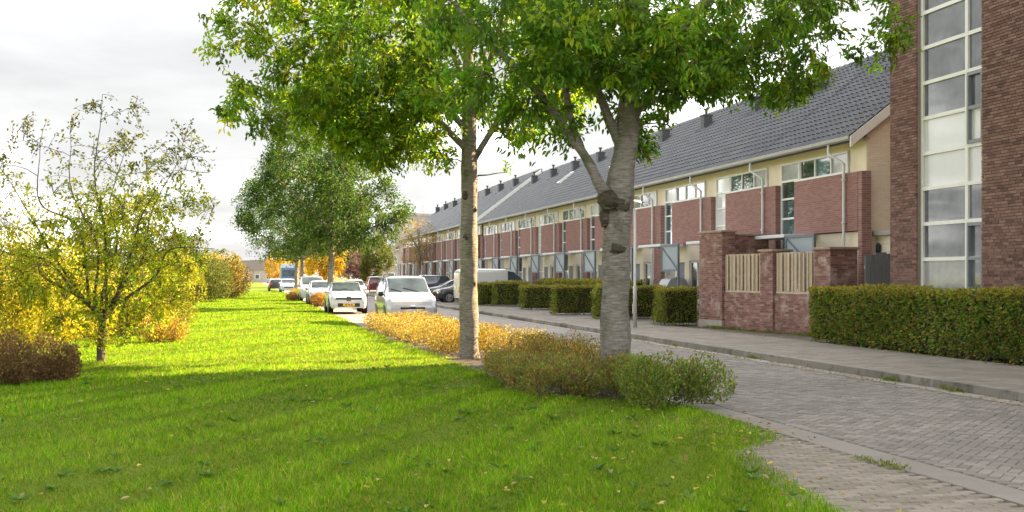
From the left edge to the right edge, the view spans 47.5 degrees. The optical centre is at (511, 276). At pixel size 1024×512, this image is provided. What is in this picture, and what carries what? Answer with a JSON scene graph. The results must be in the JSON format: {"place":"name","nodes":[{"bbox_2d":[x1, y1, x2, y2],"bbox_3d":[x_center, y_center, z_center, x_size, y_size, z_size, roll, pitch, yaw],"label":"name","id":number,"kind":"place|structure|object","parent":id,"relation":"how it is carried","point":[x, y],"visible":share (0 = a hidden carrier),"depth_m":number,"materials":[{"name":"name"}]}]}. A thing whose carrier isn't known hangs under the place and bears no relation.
{"place":"outdoors","nodes":[
{"label":"outdoors","id":0,"kind":"place"},
{"bbox_2d":[10,277,363,280],"bbox_3d":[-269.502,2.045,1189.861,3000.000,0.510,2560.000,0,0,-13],"label":"ground","id":1,"kind":"structure","parent":0,"point":[339,279],"depth_m":690.13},
{"bbox_2d":[263,256,286,278],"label":"street tree","id":2,"kind":"object","parent":1,"relation":"on","point":[275,265],"visible":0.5,"depth_m":223.47,"materials":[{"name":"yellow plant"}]},
{"bbox_2d":[236,170,336,288],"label":"street tree","id":3,"kind":"object","parent":1,"relation":"on","point":[295,276],"visible":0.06,"depth_m":103.03,"materials":[{"name":"green plant"}]},
{"bbox_2d":[223,141,364,298],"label":"street tree","id":4,"kind":"object","parent":1,"relation":"on","point":[277,228],"visible":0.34,"depth_m":88.41,"materials":[{"name":"green plant"}]},
{"bbox_2d":[304,243,347,279],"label":"street tree","id":5,"kind":"object","parent":1,"relation":"on","point":[322,272],"visible":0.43,"depth_m":145.31,"materials":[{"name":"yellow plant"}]},
{"bbox_2d":[231,72,423,309],"bbox_3d":[-9.119,-4.495,60.531,9.553,12.531,9.538,0,0,29],"label":"street tree","id":6,"kind":"object","parent":1,"relation":"on","point":[336,197],"visible":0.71,"depth_m":58.93,"materials":[{"name":"green plant"}]},
{"bbox_2d":[391,219,435,274],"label":"street tree","id":7,"kind":"object","parent":1,"relation":"on","point":[420,248],"visible":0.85,"depth_m":105.20,"materials":[{"name":"brown plant"}]},
{"bbox_2d":[368,294,1023,401],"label":"kerb","id":8,"kind":"structure","parent":1,"relation":"on","point":[995,391],"depth_m":21.05,"materials":[{"name":"concrete"}]},
{"bbox_2d":[395,202,451,275],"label":"terraced house","id":9,"kind":"structure","parent":0,"point":[437,211],"depth_m":123.63,"materials":[{"name":"red brick"}]},
{"bbox_2d":[0,279,860,511],"bbox_3d":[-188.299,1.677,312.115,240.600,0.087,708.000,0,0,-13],"label":"lawn","id":10,"kind":"structure","parent":0,"point":[257,286],"depth_m":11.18,"materials":[{"name":"green plant"}]},
{"bbox_2d":[0,327,37,384],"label":"bush","id":11,"kind":"object","parent":10,"relation":"on","point":[10,372],"visible":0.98,"depth_m":17.64,"materials":[{"name":"brown plant"}]},
{"bbox_2d":[0,208,41,359],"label":"bush","id":12,"kind":"object","parent":10,"relation":"on","point":[16,321],"visible":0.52,"depth_m":22.70,"materials":[{"name":"yellow plant"}]},
{"bbox_2d":[0,226,89,348],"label":"bush","id":13,"kind":"object","parent":10,"relation":"on","point":[54,303],"visible":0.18,"depth_m":26.59,"materials":[{"name":"yellow plant"}]},
{"bbox_2d":[21,332,82,381],"bbox_3d":[-7.271,1.288,18.413,0.952,0.815,0.942,0,0,-13],"label":"bush","id":14,"kind":"object","parent":10,"relation":"on","point":[54,366],"visible":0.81,"depth_m":18.28,"materials":[{"name":"brown plant"}]},
{"bbox_2d":[31,237,122,340],"bbox_3d":[-11.307,0.314,30.192,2.388,2.795,2.616,0,0,-13],"label":"bush","id":15,"kind":"object","parent":10,"relation":"on","point":[94,324],"visible":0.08,"depth_m":30.07,"materials":[{"name":"yellow plant"}]},
{"bbox_2d":[0,92,219,361],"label":"young tree","id":16,"kind":"object","parent":10,"relation":"on","point":[102,311],"visible":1,"depth_m":22.12,"materials":[{"name":"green plant"}]},
{"bbox_2d":[77,189,181,335],"bbox_3d":[-10.962,-0.403,33.208,3.032,4.232,3.047,0,0,-13],"label":"bush","id":17,"kind":"object","parent":10,"relation":"on","point":[123,316],"visible":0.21,"depth_m":32.68,"materials":[{"name":"yellow plant"}]},
{"bbox_2d":[95,226,206,304],"bbox_3d":[-17.470,-0.423,56.445,5.324,4.334,4.812,0,0,-13],"label":"bush","id":18,"kind":"object","parent":10,"relation":"on","point":[193,259],"visible":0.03,"depth_m":56.36,"materials":[{"name":"yellow plant"}]},
{"bbox_2d":[136,311,191,342],"bbox_3d":[-8.771,1.266,29.250,1.374,0.876,1.042,0,0,-32],"label":"bush","id":19,"kind":"object","parent":10,"relation":"on","point":[172,334],"visible":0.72,"depth_m":29.11,"materials":[{"name":"yellow plant"}]},
{"bbox_2d":[138,246,208,322],"bbox_3d":[-12.056,0.311,40.928,2.703,2.884,2.794,0,0,-13],"label":"bush","id":20,"kind":"object","parent":10,"relation":"on","point":[185,308],"visible":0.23,"depth_m":40.56,"materials":[{"name":"yellow plant"}]},
{"bbox_2d":[176,234,219,258],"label":"street tree","id":21,"kind":"object","parent":10,"relation":"on","point":[206,242],"visible":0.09,"depth_m":253.51,"materials":[{"name":"green plant"}]},
{"bbox_2d":[172,254,235,301],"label":"bush","id":22,"kind":"object","parent":10,"relation":"on","point":[220,279],"visible":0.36,"depth_m":75.50,"materials":[{"name":"green plant"}]},
{"bbox_2d":[203,253,245,286],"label":"bush","id":23,"kind":"object","parent":10,"relation":"on","point":[224,257],"visible":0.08,"depth_m":136.10,"materials":[{"name":"yellow plant"}]},
{"bbox_2d":[205,257,253,297],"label":"bush","id":24,"kind":"object","parent":10,"relation":"on","point":[237,278],"visible":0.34,"depth_m":89.67,"materials":[{"name":"green plant"}]},
{"bbox_2d":[216,248,244,269],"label":"street tree","id":25,"kind":"object","parent":10,"relation":"on","point":[224,250],"visible":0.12,"depth_m":292.35,"materials":[{"name":"yellow plant"}]},
{"bbox_2d":[240,260,273,282],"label":"house","id":26,"kind":"structure","parent":10,"relation":"on","point":[258,269],"depth_m":322.34,"materials":[{"name":"brown brick"}]},
{"bbox_2d":[285,291,298,300],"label":"bush","id":27,"kind":"object","parent":10,"relation":"on","point":[291,296],"visible":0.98,"depth_m":79.49,"materials":[{"name":"brown plant"}]},
{"bbox_2d":[308,291,324,306],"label":"bush","id":28,"kind":"object","parent":10,"relation":"on","point":[316,302],"visible":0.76,"depth_m":64.08,"materials":[{"name":"orange plant"}]},
{"bbox_2d":[0,325,962,511],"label":"weeds","id":29,"kind":"object","parent":10,"relation":"on","point":[408,509],"visible":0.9,"depth_m":10.69,"materials":[{"name":"green plant"}]},
{"bbox_2d":[1,330,1022,511],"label":"fallen leaves","id":30,"kind":"object","parent":10,"relation":"on","point":[610,470],"visible":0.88,"depth_m":12.46,"materials":[{"name":"brown plant"}]},
{"bbox_2d":[608,350,737,407],"bbox_3d":[2.058,1.306,15.263,1.595,0.703,1.644,0,0,-13],"label":"shrub strip","id":31,"kind":"object","parent":10,"relation":"on","point":[657,379],"visible":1,"depth_m":14.88,"materials":[{"name":"green plant"}]},
{"bbox_2d":[401,198,460,275],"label":"terraced house","id":32,"kind":"structure","parent":0,"point":[446,206],"depth_m":118.68,"materials":[{"name":"red brick"}]},
{"bbox_2d":[408,198,460,275],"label":"terraced house","id":33,"kind":"structure","parent":0,"point":[455,203],"depth_m":113.40,"materials":[{"name":"red brick"}]},
{"bbox_2d":[0,0,889,276],"label":"sky","id":34,"kind":"structure","parent":0,"point":[54,53],"materials":[{"name":"white"}]},
{"bbox_2d":[416,190,482,274],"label":"terraced house","id":35,"kind":"structure","parent":0,"point":[447,215],"depth_m":107.67,"materials":[{"name":"red brick"}]},
{"bbox_2d":[424,186,494,274],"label":"terraced house","id":36,"kind":"structure","parent":0,"point":[438,248],"depth_m":102.64,"materials":[{"name":"red brick"}]},
{"bbox_2d":[433,180,508,279],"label":"terraced house","id":37,"kind":"structure","parent":0,"point":[450,235],"depth_m":97.61,"materials":[{"name":"red brick"}]},
{"bbox_2d":[449,231,455,239],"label":"clerestory window","id":38,"kind":"structure","parent":37,"relation":"in","point":[453,233],"depth_m":96.03,"materials":[{"name":"grey glass"}]},
{"bbox_2d":[443,175,522,278],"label":"terraced house","id":39,"kind":"structure","parent":0,"point":[454,265],"depth_m":93.01,"materials":[{"name":"red brick"}]},
{"bbox_2d":[454,169,541,259],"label":"terraced house","id":40,"kind":"structure","parent":0,"point":[509,191],"depth_m":85.59,"materials":[{"name":"red brick"}]},
{"bbox_2d":[365,328,662,399],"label":"bed soil","id":41,"kind":"structure","parent":0,"point":[474,362],"depth_m":22.45,"materials":[{"name":"brown soil"}]},
{"bbox_2d":[192,0,619,358],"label":"cherry tree","id":42,"kind":"object","parent":41,"relation":"on","point":[367,122],"visible":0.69,"depth_m":22.21,"materials":[{"name":"green plant"}]},
{"bbox_2d":[361,309,500,345],"bbox_3d":[-2.628,1.332,32.795,2.668,0.678,10.673,0,0,-13],"label":"shrub strip","id":43,"kind":"object","parent":41,"relation":"on","point":[401,326],"visible":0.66,"depth_m":31.62,"materials":[{"name":"yellow plant"}]},
{"bbox_2d":[416,318,508,354],"bbox_3d":[-1.158,1.313,26.081,1.889,0.703,3.387,0,0,-13],"label":"shrub strip","id":44,"kind":"object","parent":41,"relation":"on","point":[448,336],"visible":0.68,"depth_m":25.08,"materials":[{"name":"yellow plant"}]},
{"bbox_2d":[481,340,536,377],"bbox_3d":[-0.071,1.351,18.944,0.906,0.612,2.071,0,0,-13],"label":"shrub strip","id":45,"kind":"object","parent":41,"relation":"on","point":[491,355],"visible":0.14,"depth_m":18.78,"materials":[{"name":"brown plant"}]},
{"bbox_2d":[483,323,599,377],"bbox_3d":[0.625,1.279,21.400,1.538,0.756,6.187,0,0,-13],"label":"shrub strip","id":46,"kind":"object","parent":41,"relation":"on","point":[536,342],"visible":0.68,"depth_m":20.87,"materials":[{"name":"yellow plant"}]},
{"bbox_2d":[487,349,609,398],"bbox_3d":[0.433,1.347,16.924,1.424,0.620,2.884,0,0,-13],"label":"shrub strip","id":47,"kind":"object","parent":41,"relation":"on","point":[551,371],"visible":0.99,"depth_m":16.21,"materials":[{"name":"green plant"}]},
{"bbox_2d":[552,377,622,397],"bbox_3d":[1.100,1.531,16.321,0.851,0.251,1.557,0,0,-13],"label":"shrub strip","id":48,"kind":"object","parent":41,"relation":"on","point":[590,391],"visible":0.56,"depth_m":16.20,"materials":[{"name":"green plant"}]},
{"bbox_2d":[590,348,649,395],"bbox_3d":[1.632,1.335,16.867,0.820,0.653,2.448,0,0,-7],"label":"shrub strip","id":49,"kind":"object","parent":41,"relation":"on","point":[608,370],"visible":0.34,"depth_m":16.76,"materials":[{"name":"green plant"}]},
{"bbox_2d":[323,0,922,388],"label":"cherry tree","id":50,"kind":"object","parent":41,"relation":"on","point":[665,70],"visible":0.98,"depth_m":17.04,"materials":[{"name":"green plant"}]},
{"bbox_2d":[477,165,560,268],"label":"terraced house","id":51,"kind":"structure","parent":0,"point":[487,242],"depth_m":81.96,"materials":[{"name":"red brick"}]},
{"bbox_2d":[488,224,497,233],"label":"clerestory window","id":52,"kind":"structure","parent":51,"relation":"in","point":[490,231],"depth_m":81.00,"materials":[{"name":"white glass"}]},
{"bbox_2d":[484,158,580,269],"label":"terraced house","id":53,"kind":"structure","parent":0,"point":[504,240],"depth_m":76.71,"materials":[{"name":"red brick"}]},
{"bbox_2d":[504,221,515,231],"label":"clerestory window","id":54,"kind":"structure","parent":53,"relation":"in","point":[513,223],"depth_m":75.73,"materials":[{"name":"white glass"}]},
{"bbox_2d":[500,149,606,283],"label":"terraced house","id":55,"kind":"structure","parent":0,"point":[522,242],"depth_m":71.40,"materials":[{"name":"red brick"}]},
{"bbox_2d":[523,216,534,227],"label":"clerestory window","id":56,"kind":"structure","parent":55,"relation":"in","point":[526,224],"depth_m":70.65,"materials":[{"name":"white glass"}]},
{"bbox_2d":[520,147,613,284],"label":"terraced house","id":57,"kind":"structure","parent":0,"point":[543,239],"depth_m":66.32,"materials":[{"name":"red brick"}]},
{"bbox_2d":[544,212,558,224],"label":"clerestory window","id":58,"kind":"structure","parent":57,"relation":"in","point":[547,219],"depth_m":65.45,"materials":[{"name":"grey glass"}]},
{"bbox_2d":[455,299,697,323],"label":"parking pavement","id":59,"kind":"structure","parent":0,"point":[644,319],"depth_m":45.30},
{"bbox_2d":[419,275,449,286],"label":"parked car","id":60,"kind":"object","parent":59,"relation":"on","point":[433,280],"visible":0.1,"depth_m":90.12,"materials":[{"name":"grey paint"}]},
{"bbox_2d":[454,269,524,299],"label":"delivery van","id":61,"kind":"object","parent":59,"relation":"on","point":[489,275],"visible":0.27,"depth_m":66.77,"materials":[{"name":"white paint"}]},
{"bbox_2d":[490,280,530,305],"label":"hedge","id":62,"kind":"object","parent":59,"relation":"on","point":[506,293],"visible":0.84,"depth_m":62.39,"materials":[{"name":"green plant"}]},
{"bbox_2d":[518,284,558,309],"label":"hedge","id":63,"kind":"object","parent":59,"relation":"on","point":[536,296],"visible":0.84,"depth_m":55.72,"materials":[{"name":"green plant"}]},
{"bbox_2d":[590,283,664,318],"bbox_3d":[4.379,0.932,43.988,2.866,1.423,1.194,0,0,-13],"label":"hedge","id":64,"kind":"object","parent":59,"relation":"on","point":[645,297],"visible":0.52,"depth_m":43.72,"materials":[{"name":"green plant"}]},
{"bbox_2d":[658,277,688,287],"bbox_3d":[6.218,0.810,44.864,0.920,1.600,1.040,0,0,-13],"label":"car","id":65,"kind":"object","parent":59,"relation":"on","point":[669,281],"visible":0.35,"depth_m":44.42,"materials":[{"name":"grey metal"}]},
{"bbox_2d":[542,127,668,279],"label":"terraced house","id":66,"kind":"structure","parent":0,"point":[568,229],"depth_m":60.95,"materials":[{"name":"red brick"}]},
{"bbox_2d":[569,206,585,219],"bbox_3d":[3.383,-3.255,60.323,0.090,0.630,2.950,0,0,-13],"label":"clerestory window","id":67,"kind":"structure","parent":66,"relation":"in","point":[573,214],"depth_m":60.28,"materials":[{"name":"white glass"}]},
{"bbox_2d":[568,112,709,278],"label":"terraced house","id":68,"kind":"structure","parent":0,"point":[592,237],"depth_m":56.52,"materials":[{"name":"red brick"}]},
{"bbox_2d":[263,283,1023,506],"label":"road","id":69,"kind":"structure","parent":0,"point":[967,441],"depth_m":14.33,"materials":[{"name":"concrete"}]},
{"bbox_2d":[267,279,283,290],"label":"parked car","id":70,"kind":"object","parent":69,"relation":"on","point":[273,284],"visible":0.62,"depth_m":132.66,"materials":[{"name":"black paint"}]},
{"bbox_2d":[278,279,293,291],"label":"parked car","id":71,"kind":"object","parent":69,"relation":"on","point":[286,284],"visible":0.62,"depth_m":121.33,"materials":[{"name":"white paint"}]},
{"bbox_2d":[279,264,298,283],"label":"truck","id":72,"kind":"object","parent":69,"relation":"on","point":[288,272],"visible":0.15,"depth_m":163.87,"materials":[{"name":"blue paint"}]},
{"bbox_2d":[297,276,322,301],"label":"parked car","id":73,"kind":"object","parent":69,"relation":"on","point":[304,281],"visible":0.49,"depth_m":78.06,"materials":[{"name":"grey paint"}]},
{"bbox_2d":[305,280,327,304],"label":"parked car","id":74,"kind":"object","parent":69,"relation":"on","point":[315,286],"visible":0.45,"depth_m":69.36,"materials":[{"name":"white paint"}]},
{"bbox_2d":[324,281,368,313],"bbox_3d":[-7.852,0.997,54.813,2.060,1.526,4.177,0,0,-13],"label":"parked car","id":75,"kind":"object","parent":69,"relation":"on","point":[344,294],"visible":1,"depth_m":53.37,"materials":[{"name":"white paint"}]},
{"bbox_2d":[345,279,367,297],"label":"parked car","id":76,"kind":"object","parent":69,"relation":"on","point":[362,285],"visible":0.3,"depth_m":91.17,"materials":[{"name":"beige paint"}]},
{"bbox_2d":[374,274,437,321],"bbox_3d":[-3.825,0.837,41.531,2.100,1.846,4.295,0,0,-13],"label":"parked car","id":77,"kind":"object","parent":69,"relation":"on","point":[395,294],"visible":0.77,"depth_m":40.32,"materials":[{"name":"silver paint"}]},
{"bbox_2d":[600,101,749,285],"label":"terraced house","id":78,"kind":"structure","parent":0,"point":[679,146],"depth_m":50.09,"materials":[{"name":"grey tile"}]},
{"bbox_2d":[636,264,639,279],"bbox_3d":[5.520,0.535,50.912,0.060,2.130,0.810,0,0,-13],"label":"door","id":79,"kind":"structure","parent":78,"relation":"in","point":[637,265],"depth_m":50.85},
{"bbox_2d":[634,191,657,208],"bbox_3d":[5.725,-3.255,49.984,0.090,0.630,2.950,0,0,-13],"label":"clerestory window","id":80,"kind":"structure","parent":78,"relation":"in","point":[646,202],"depth_m":49.71,"materials":[{"name":"grey glass"}]},
{"bbox_2d":[645,262,653,284],"bbox_3d":[5.893,0.100,49.331,0.090,1.380,1.380,0,0,-13],"label":"front window","id":81,"kind":"structure","parent":78,"relation":"in","point":[647,265],"depth_m":49.65,"materials":[{"name":"grey glass"}]},
{"bbox_2d":[334,281,1023,390],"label":"sidewalk","id":82,"kind":"structure","parent":0,"point":[1002,375],"depth_m":24.66,"materials":[{"name":"concrete paving"}]},
{"bbox_2d":[288,255,317,278],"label":"street tree","id":83,"kind":"object","parent":82,"relation":"on","point":[299,267],"visible":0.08,"depth_m":252.16,"materials":[{"name":"yellow plant"}]},
{"bbox_2d":[335,247,362,279],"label":"street tree","id":84,"kind":"object","parent":82,"relation":"on","point":[345,275],"visible":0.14,"depth_m":183.93,"materials":[{"name":"yellow plant"}]},
{"bbox_2d":[345,250,373,279],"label":"street tree","id":85,"kind":"object","parent":82,"relation":"on","point":[356,273],"visible":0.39,"depth_m":165.09,"materials":[{"name":"brown plant"}]},
{"bbox_2d":[364,276,381,290],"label":"parked car","id":86,"kind":"object","parent":82,"relation":"on","point":[371,282],"visible":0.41,"depth_m":118.95,"materials":[{"name":"red paint"}]},
{"bbox_2d":[358,234,396,281],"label":"street tree","id":87,"kind":"object","parent":82,"relation":"on","point":[377,260],"visible":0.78,"depth_m":145.53,"materials":[{"name":"green plant"}]},
{"bbox_2d":[374,213,432,276],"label":"house","id":88,"kind":"structure","parent":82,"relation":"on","point":[415,217],"depth_m":185.02,"materials":[{"name":"brick"},{"name":"roof tile"},{"name":"glass"}]},
{"bbox_2d":[429,279,453,300],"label":"parked car","id":89,"kind":"object","parent":82,"relation":"on","point":[446,283],"visible":0.16,"depth_m":75.61,"materials":[{"name":"grey paint"}]},
{"bbox_2d":[432,284,454,301],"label":"parked car","id":90,"kind":"object","parent":82,"relation":"on","point":[445,294],"visible":0.3,"depth_m":71.23,"materials":[{"name":"black paint"}]},
{"bbox_2d":[477,281,496,305],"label":"hedge","id":91,"kind":"object","parent":82,"relation":"on","point":[484,291],"visible":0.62,"depth_m":63.71,"materials":[{"name":"green plant"}]},
{"bbox_2d":[549,283,600,314],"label":"hedge","id":92,"kind":"object","parent":82,"relation":"on","point":[570,299],"visible":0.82,"depth_m":48.15,"materials":[{"name":"green plant"}]},
{"bbox_2d":[633,200,641,327],"bbox_3d":[3.842,-0.393,36.379,0.430,4.005,0.430,0,0,-13],"label":"street lamp","id":93,"kind":"object","parent":82,"relation":"on","point":[636,202],"visible":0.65,"depth_m":36.34,"materials":[{"name":"grey metal"}]},
{"bbox_2d":[807,283,1023,365],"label":"hedge","id":94,"kind":"object","parent":82,"relation":"on","point":[979,322],"visible":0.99,"depth_m":23.83,"materials":[{"name":"green plant"}]},
{"bbox_2d":[370,290,1023,365],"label":"garden soil","id":95,"kind":"structure","parent":0,"point":[796,337],"depth_m":30.11,"materials":[{"name":"brown soil"}]},
{"bbox_2d":[535,277,645,287],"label":"hedge","id":96,"kind":"object","parent":95,"relation":"on","point":[564,281],"visible":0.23,"depth_m":54.78,"materials":[{"name":"green plant"}]},
{"bbox_2d":[650,285,699,325],"bbox_3d":[5.403,0.957,38.283,1.468,1.377,1.386,0,0,-13],"label":"hedge","id":97,"kind":"object","parent":95,"relation":"on","point":[676,304],"visible":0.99,"depth_m":37.83,"materials":[{"name":"green plant"}]},
{"bbox_2d":[697,230,859,335],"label":"garden wall","id":98,"kind":"structure","parent":95,"relation":"on","point":[747,281],"depth_m":33.79,"materials":[{"name":"brick"}]},
{"bbox_2d":[864,252,889,285],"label":"garden gate","id":99,"kind":"structure","parent":95,"relation":"on","point":[877,268],"depth_m":29.97,"materials":[{"name":"grey wood"}]},
{"bbox_2d":[872,230,889,253],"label":"annexe","id":100,"kind":"structure","parent":95,"relation":"on","point":[883,241],"depth_m":31.80,"materials":[{"name":"beige brick"}]},
{"bbox_2d":[638,84,799,318],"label":"terraced house","id":101,"kind":"structure","parent":0,"point":[678,213],"depth_m":45.41,"materials":[{"name":"red brick"}]},
{"bbox_2d":[680,263,684,278],"bbox_3d":[6.691,0.535,45.743,0.060,2.130,0.810,0,0,-13],"label":"door","id":102,"kind":"structure","parent":101,"relation":"in","point":[682,265],"depth_m":45.64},
{"bbox_2d":[676,181,706,201],"bbox_3d":[6.896,-3.255,44.815,0.090,0.630,2.950,0,0,-13],"label":"clerestory window","id":103,"kind":"structure","parent":101,"relation":"in","point":[684,192],"depth_m":44.88,"materials":[{"name":"white glass"}]},
{"bbox_2d":[690,261,699,293],"bbox_3d":[7.064,0.100,44.161,0.090,1.380,1.380,0,0,-13],"label":"front window","id":104,"kind":"structure","parent":101,"relation":"in","point":[694,265],"depth_m":44.52,"materials":[{"name":"grey glass"}]},
{"bbox_2d":[686,51,885,244],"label":"terraced house","id":105,"kind":"structure","parent":0,"point":[740,179],"depth_m":40.27,"materials":[{"name":"grey tile"}]},
{"bbox_2d":[730,168,768,191],"bbox_3d":[8.066,-3.255,39.646,0.090,0.630,2.950,0,0,-13],"label":"clerestory window","id":106,"kind":"structure","parent":105,"relation":"in","point":[746,180],"depth_m":39.67,"materials":[{"name":"grey glass"}]},
{"bbox_2d":[753,53,889,291],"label":"terraced house","id":107,"kind":"structure","parent":0,"point":[830,159],"depth_m":33.97,"materials":[{"name":"red brick"}]},
{"bbox_2d":[800,151,849,179],"bbox_3d":[9.237,-3.255,34.477,0.090,0.630,2.950,0,0,-13],"label":"clerestory window","id":108,"kind":"structure","parent":107,"relation":"in","point":[824,165],"depth_m":34.48,"materials":[{"name":"grey glass"}]},
{"bbox_2d":[713,415,1023,511],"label":"path","id":109,"kind":"structure","parent":0,"point":[862,483],"depth_m":9.52,"materials":[{"name":"brick"}]},
{"bbox_2d":[890,0,1023,289],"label":"apartment building","id":110,"kind":"structure","parent":0,"point":[956,152],"depth_m":24.62,"materials":[{"name":"brick"}]},
{"bbox_2d":[921,0,982,289],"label":"window frame","id":111,"kind":"structure","parent":110,"relation":"in","point":[951,171],"depth_m":24.87,"materials":[{"name":"grey glass"}]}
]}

